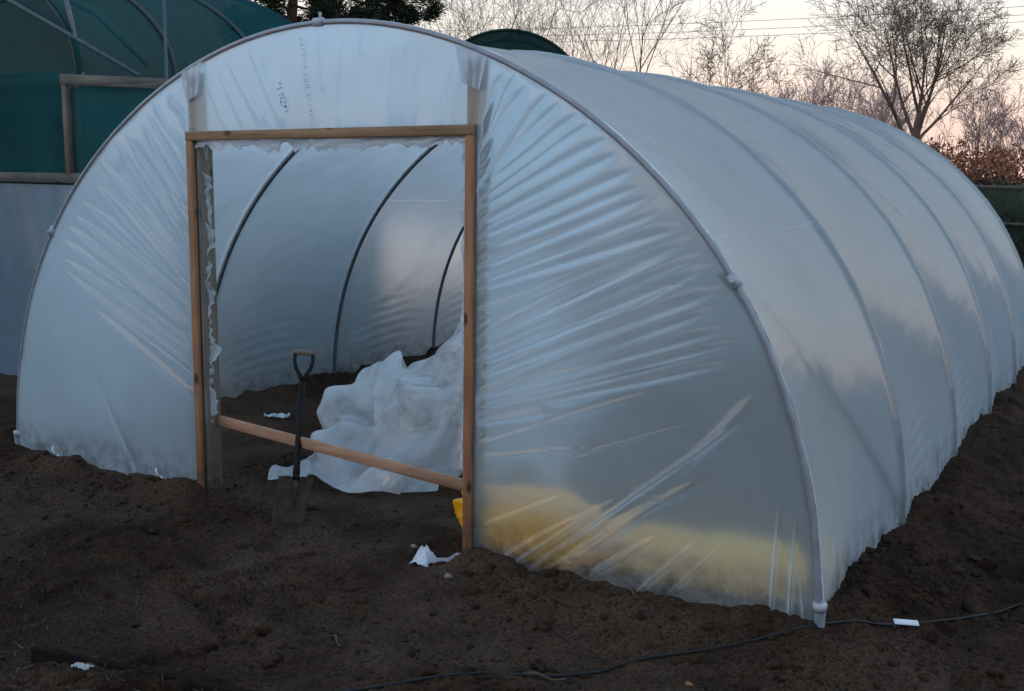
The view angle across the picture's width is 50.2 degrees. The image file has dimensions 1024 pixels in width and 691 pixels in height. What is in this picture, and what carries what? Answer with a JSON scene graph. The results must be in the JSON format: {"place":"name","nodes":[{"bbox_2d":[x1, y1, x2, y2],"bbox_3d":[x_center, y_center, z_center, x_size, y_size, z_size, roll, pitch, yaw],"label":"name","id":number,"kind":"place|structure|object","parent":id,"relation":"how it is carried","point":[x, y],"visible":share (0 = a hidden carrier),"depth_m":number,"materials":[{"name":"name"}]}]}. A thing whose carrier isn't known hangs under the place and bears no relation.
{"place":"outdoors","nodes":[
{"label":"outdoors","id":0,"kind":"place"},
{"bbox_2d":[0,536,183,656],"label":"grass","id":1,"kind":"structure","parent":0,"point":[65,594],"depth_m":5.24,"materials":[{"name":"green plant"}]},
{"bbox_2d":[0,182,1023,690],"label":"ground","id":2,"kind":"structure","parent":0,"point":[268,568],"depth_m":5.16,"materials":[{"name":"soil"}]},
{"bbox_2d":[71,662,93,669],"bbox_3d":[-1.694,1.261,4.310,0.091,0.015,0.039,4,10,21],"label":"plastic scrap","id":3,"kind":"object","parent":2,"relation":"on","point":[83,666],"visible":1,"depth_m":4.30,"materials":[{"name":"white plastic"}]},
{"bbox_2d":[0,643,197,690],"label":"straw","id":4,"kind":"object","parent":2,"relation":"on","point":[63,664],"visible":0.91,"depth_m":4.34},
{"bbox_2d":[31,645,252,690],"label":"board","id":5,"kind":"object","parent":2,"relation":"on","point":[41,654],"visible":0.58,"depth_m":4.36,"materials":[{"name":"brown wood"}]},
{"bbox_2d":[0,0,292,375],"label":"net tunnel","id":6,"kind":"structure","parent":2,"relation":"on","point":[81,81],"depth_m":9.89,"materials":[{"name":"fabric"}]},
{"bbox_2d":[264,413,289,417],"bbox_3d":[-1.855,0.544,8.642,0.208,0.042,0.078,2,9,10],"label":"plastic scrap","id":7,"kind":"object","parent":2,"relation":"on","point":[281,415],"visible":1,"depth_m":8.61,"materials":[{"name":"white plastic"}]},
{"bbox_2d":[271,349,314,525],"bbox_3d":[-1.229,0.535,6.236,0.224,1.046,0.048,6,-12,-19],"label":"spade","id":8,"kind":"object","parent":2,"relation":"on","point":[292,495],"visible":0.96,"depth_m":6.18,"materials":[{"name":"black metal"}]},
{"bbox_2d":[254,0,373,23],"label":"pine tree","id":9,"kind":"object","parent":2,"relation":"on","point":[329,9],"visible":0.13,"depth_m":22.16,"materials":[{"name":"green plant"}]},
{"bbox_2d":[268,321,463,493],"bbox_3d":[-0.304,0.161,7.195,2.208,1.309,1.666,3,10,16],"label":"plastic sheet","id":10,"kind":"object","parent":2,"relation":"on","point":[392,406],"visible":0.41,"depth_m":7.01,"materials":[{"name":"white plastic"}]},
{"bbox_2d":[297,0,451,25],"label":"pine tree","id":11,"kind":"object","parent":2,"relation":"on","point":[402,11],"visible":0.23,"depth_m":24.14,"materials":[{"name":"green plant"}]},
{"bbox_2d":[409,545,459,566],"bbox_3d":[-0.374,1.075,5.580,0.302,0.105,0.137,3,9,12],"label":"plastic scrap","id":12,"kind":"object","parent":2,"relation":"on","point":[425,556],"visible":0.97,"depth_m":5.59,"materials":[{"name":"white plastic"}]},
{"bbox_2d":[444,573,452,578],"bbox_3d":[-0.312,1.134,5.362,0.047,0.033,0.042,6,11,31],"label":"stone","id":13,"kind":"object","parent":2,"relation":"on","point":[447,575],"visible":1,"depth_m":5.35,"materials":[{"name":"grey stone"}]},
{"bbox_2d":[453,491,462,526],"bbox_3d":[0.100,0.898,5.622,1.008,0.386,0.378,6,11,31],"label":"sack","id":14,"kind":"object","parent":2,"relation":"on","point":[458,504],"visible":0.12,"depth_m":5.84,"materials":[{"name":"yellow plastic"}]},
{"bbox_2d":[407,0,549,39],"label":"bare tree","id":15,"kind":"object","parent":2,"relation":"on","point":[477,19],"visible":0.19,"depth_m":30.21,"materials":[{"name":"brown plant"}]},
{"bbox_2d":[421,0,561,38],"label":"bare tree","id":16,"kind":"object","parent":2,"relation":"on","point":[491,17],"visible":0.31,"depth_m":33.17,"materials":[{"name":"red plant"}]},
{"bbox_2d":[409,0,574,39],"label":"bare tree","id":17,"kind":"object","parent":2,"relation":"on","point":[510,16],"visible":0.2,"depth_m":35.54,"materials":[{"name":"red plant"}]},
{"bbox_2d":[464,29,568,55],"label":"net tunnel","id":18,"kind":"structure","parent":2,"relation":"on","point":[511,39],"depth_m":21.32,"materials":[{"name":"fabric"}]},
{"bbox_2d":[13,12,1023,627],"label":"polytunnel","id":19,"kind":"structure","parent":2,"relation":"on","point":[619,276],"depth_m":5.82,"materials":[{"name":"plastic"}]},
{"bbox_2d":[424,0,623,63],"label":"bare tree","id":20,"kind":"object","parent":2,"relation":"on","point":[556,3],"visible":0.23,"depth_m":31.88,"materials":[{"name":"red plant"}]},
{"bbox_2d":[447,0,639,70],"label":"bare tree","id":21,"kind":"object","parent":2,"relation":"on","point":[580,29],"visible":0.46,"depth_m":28.29,"materials":[{"name":"red plant"}]},
{"bbox_2d":[523,671,565,680],"bbox_3d":[0.129,1.329,4.389,0.180,0.030,0.023,2,9,9],"label":"stick","id":22,"kind":"object","parent":2,"relation":"on","point":[545,677],"visible":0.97,"depth_m":4.38,"materials":[{"name":"wood"}]},
{"bbox_2d":[534,0,721,84],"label":"bare tree","id":23,"kind":"object","parent":2,"relation":"on","point":[625,33],"visible":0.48,"depth_m":36.97,"materials":[{"name":"red plant"}]},
{"bbox_2d":[627,588,639,597],"bbox_3d":[0.561,1.145,5.061,0.017,0.026,0.093,-4,11,-29],"label":"stick","id":24,"kind":"object","parent":2,"relation":"on","point":[628,589],"visible":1,"depth_m":5.06,"materials":[{"name":"wood"}]},
{"bbox_2d":[610,0,705,72],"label":"bare tree","id":25,"kind":"object","parent":2,"relation":"on","point":[663,25],"visible":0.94,"depth_m":26.52,"materials":[{"name":"red plant"}]},
{"bbox_2d":[341,603,1020,690],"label":"hose","id":26,"kind":"object","parent":2,"relation":"on","point":[656,656],"visible":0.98,"depth_m":4.59,"materials":[{"name":"black rubber"}]},
{"bbox_2d":[893,618,919,625],"bbox_3d":[1.756,1.236,4.873,0.118,0.034,0.027,0,9,-4],"label":"plant label","id":27,"kind":"object","parent":26,"relation":"on","point":[906,622],"visible":1,"depth_m":4.87,"materials":[{"name":"white plastic"}]},
{"bbox_2d":[656,0,832,105],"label":"bare tree","id":28,"kind":"object","parent":2,"relation":"on","point":[739,81],"visible":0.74,"depth_m":26.61,"materials":[{"name":"red plant"}]},
{"bbox_2d":[746,83,832,103],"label":"tree","id":29,"kind":"object","parent":2,"relation":"on","point":[794,94],"visible":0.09,"depth_m":42.96,"materials":[{"name":"brown plant"}]},
{"bbox_2d":[763,55,850,107],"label":"tree","id":30,"kind":"object","parent":2,"relation":"on","point":[826,76],"visible":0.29,"depth_m":44.96,"materials":[{"name":"brown plant"}]},
{"bbox_2d":[800,56,892,124],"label":"tree","id":31,"kind":"object","parent":2,"relation":"on","point":[854,94],"visible":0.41,"depth_m":42.80,"materials":[{"name":"brown plant"}]},
{"bbox_2d":[848,88,922,132],"bbox_3d":[12.927,-6.604,39.053,2.652,4.907,3.633,-4,10,-26],"label":"tree","id":32,"kind":"object","parent":2,"relation":"on","point":[879,118],"visible":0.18,"depth_m":38.29,"materials":[{"name":"brown plant"}]},
{"bbox_2d":[842,61,951,148],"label":"tree","id":33,"kind":"object","parent":2,"relation":"on","point":[870,106],"visible":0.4,"depth_m":40.47,"materials":[{"name":"brown plant"}]},
{"bbox_2d":[783,0,1023,139],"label":"bare tree","id":34,"kind":"object","parent":2,"relation":"on","point":[916,128],"visible":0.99,"depth_m":26.91,"materials":[{"name":"brown plant"}]},
{"bbox_2d":[920,69,1021,174],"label":"tree","id":35,"kind":"object","parent":2,"relation":"on","point":[990,104],"visible":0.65,"depth_m":41.30,"materials":[{"name":"brown plant"}]},
{"bbox_2d":[920,134,1023,184],"bbox_3d":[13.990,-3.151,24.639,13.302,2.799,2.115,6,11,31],"label":"hedge","id":36,"kind":"object","parent":2,"relation":"on","point":[1002,152],"visible":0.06,"depth_m":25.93,"materials":[{"name":"brown plant"}]},
{"bbox_2d":[949,86,1023,182],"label":"tree","id":37,"kind":"object","parent":2,"relation":"on","point":[1002,133],"visible":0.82,"depth_m":40.27,"materials":[{"name":"brown plant"}]},
{"bbox_2d":[960,166,1023,184],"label":"shrub","id":38,"kind":"object","parent":2,"relation":"on","point":[1000,178],"visible":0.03,"depth_m":23.57,"materials":[{"name":"brown plant"}]},
{"bbox_2d":[975,185,1023,266],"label":"fence","id":39,"kind":"object","parent":2,"relation":"on","point":[1001,199],"visible":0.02,"depth_m":22.64,"materials":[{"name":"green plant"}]},
{"bbox_2d":[984,82,1023,184],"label":"tree","id":40,"kind":"object","parent":2,"relation":"on","point":[1017,128],"visible":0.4,"depth_m":41.59,"materials":[{"name":"brown plant"}]},
{"bbox_2d":[998,211,1023,267],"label":"shrub","id":41,"kind":"object","parent":2,"relation":"on","point":[1016,240],"visible":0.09,"depth_m":22.57,"materials":[{"name":"green plant"}]},
{"bbox_2d":[251,0,1023,176],"label":"sky","id":42,"kind":"structure","parent":0,"point":[773,10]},
{"bbox_2d":[448,6,1023,30],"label":"power cable","id":43,"kind":"object","parent":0,"point":[733,21],"visible":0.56,"depth_m":37.26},
{"bbox_2d":[546,15,1016,35],"bbox_3d":[8.507,-10.942,36.920,30.815,0.538,0.014,4,10,20],"label":"power cable","id":44,"kind":"object","parent":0,"point":[765,28],"visible":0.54,"depth_m":36.91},
{"bbox_2d":[554,21,1023,41],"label":"power cable","id":45,"kind":"object","parent":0,"point":[771,35],"visible":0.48,"depth_m":36.96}
]}

